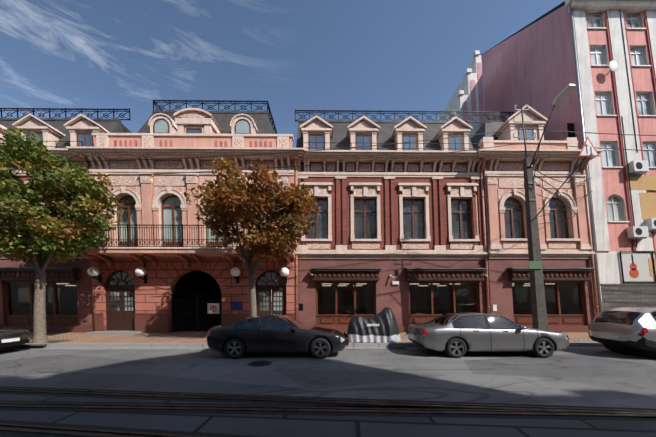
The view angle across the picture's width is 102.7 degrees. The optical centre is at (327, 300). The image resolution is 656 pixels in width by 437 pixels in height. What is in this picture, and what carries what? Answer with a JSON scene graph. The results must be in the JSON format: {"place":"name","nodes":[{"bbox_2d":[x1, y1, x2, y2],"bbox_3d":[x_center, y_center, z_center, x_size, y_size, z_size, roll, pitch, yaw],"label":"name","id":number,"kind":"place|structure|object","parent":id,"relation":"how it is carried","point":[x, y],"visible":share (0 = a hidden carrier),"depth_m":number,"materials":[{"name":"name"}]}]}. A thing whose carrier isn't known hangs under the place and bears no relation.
{"place":"outdoors","nodes":[
{"label":"outdoors","id":0,"kind":"place"},
{"bbox_2d":[0,104,547,150],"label":"building roof","id":1,"kind":"structure","parent":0,"point":[361,131],"depth_m":14.79,"materials":[{"name":"grey metal"}]},
{"bbox_2d":[0,160,595,327],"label":"building walls","id":2,"kind":"structure","parent":0,"point":[394,297],"depth_m":14.28,"materials":[{"name":"paint"}]},
{"bbox_2d":[0,195,594,330],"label":"window frames","id":3,"kind":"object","parent":2,"relation":"in","point":[122,319],"visible":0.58,"depth_m":14.29,"materials":[{"name":"brown wood"}]},
{"bbox_2d":[8,197,581,314],"bbox_3d":[-9.516,-2.468,14.379,47.101,6.560,0.220,0,0,-1],"label":"window glass","id":4,"kind":"object","parent":3,"relation":"in","point":[19,299],"visible":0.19,"depth_m":14.52,"materials":[{"name":"black glass"}]},
{"bbox_2d":[0,133,602,334],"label":"building trim","id":5,"kind":"structure","parent":2,"relation":"attached to","point":[125,146],"depth_m":14.15,"materials":[{"name":"paint"}]},
{"bbox_2d":[50,153,598,331],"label":"building fittings","id":6,"kind":"object","parent":2,"relation":"attached to","point":[192,282],"visible":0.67,"depth_m":16.43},
{"bbox_2d":[0,0,601,301],"label":"sky","id":7,"kind":"structure","parent":0,"point":[375,55],"materials":[{"name":"blue"}]},
{"bbox_2d":[0,302,655,436],"bbox_3d":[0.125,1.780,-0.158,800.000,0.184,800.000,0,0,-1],"label":"street","id":8,"kind":"structure","parent":0,"point":[193,384],"depth_m":5.36,"materials":[{"name":"grey asphalt"}]},
{"bbox_2d":[0,325,30,352],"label":"black car","id":9,"kind":"object","parent":8,"relation":"on","point":[12,338],"visible":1,"depth_m":9.35,"materials":[{"name":"paint"}]},
{"bbox_2d":[0,127,121,342],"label":"tree","id":10,"kind":"object","parent":8,"relation":"on","point":[45,232],"visible":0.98,"depth_m":10.35,"materials":[{"name":"green plant"}]},
{"bbox_2d":[183,157,321,316],"bbox_3d":[-2.844,-1.870,10.848,5.079,7.263,4.602,0,0,-1],"label":"tree","id":11,"kind":"object","parent":8,"relation":"on","point":[281,208],"visible":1,"depth_m":9.85,"materials":[{"name":"orange plant"}]},
{"bbox_2d":[0,100,515,331],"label":"metal railing","id":12,"kind":"object","parent":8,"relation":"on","point":[309,112],"visible":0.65,"depth_m":16.11,"materials":[{"name":"black metal"}]},
{"bbox_2d":[206,314,348,358],"bbox_3d":[-1.674,1.194,9.250,4.759,1.425,2.150,0,0,-1],"label":"car","id":13,"kind":"object","parent":8,"relation":"on","point":[271,333],"visible":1,"depth_m":8.37,"materials":[{"name":"black paint"}]},
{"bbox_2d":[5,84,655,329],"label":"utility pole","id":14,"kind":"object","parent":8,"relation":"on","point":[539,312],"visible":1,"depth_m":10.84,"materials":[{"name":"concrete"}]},
{"bbox_2d":[347,307,400,342],"bbox_3d":[1.933,0.977,11.194,2.334,1.439,1.287,0,0,-1],"label":"covered motorbike","id":15,"kind":"object","parent":8,"relation":"on","point":[382,326],"visible":1,"depth_m":10.83,"materials":[{"name":"black fabric"}]},
{"bbox_2d":[406,312,568,357],"bbox_3d":[5.494,1.154,9.370,5.132,1.505,2.147,0,0,-1],"label":"car","id":16,"kind":"object","parent":8,"relation":"on","point":[457,335],"visible":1,"depth_m":8.49,"materials":[{"name":"paint"}]},
{"bbox_2d":[439,0,655,312],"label":"neighbour building","id":17,"kind":"structure","parent":8,"relation":"on","point":[600,55],"depth_m":14.50,"materials":[{"name":"paint"}]},
{"bbox_2d":[588,306,655,358],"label":"silver suv","id":18,"kind":"object","parent":8,"relation":"on","point":[629,330],"visible":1,"depth_m":8.61,"materials":[{"name":"paint"}]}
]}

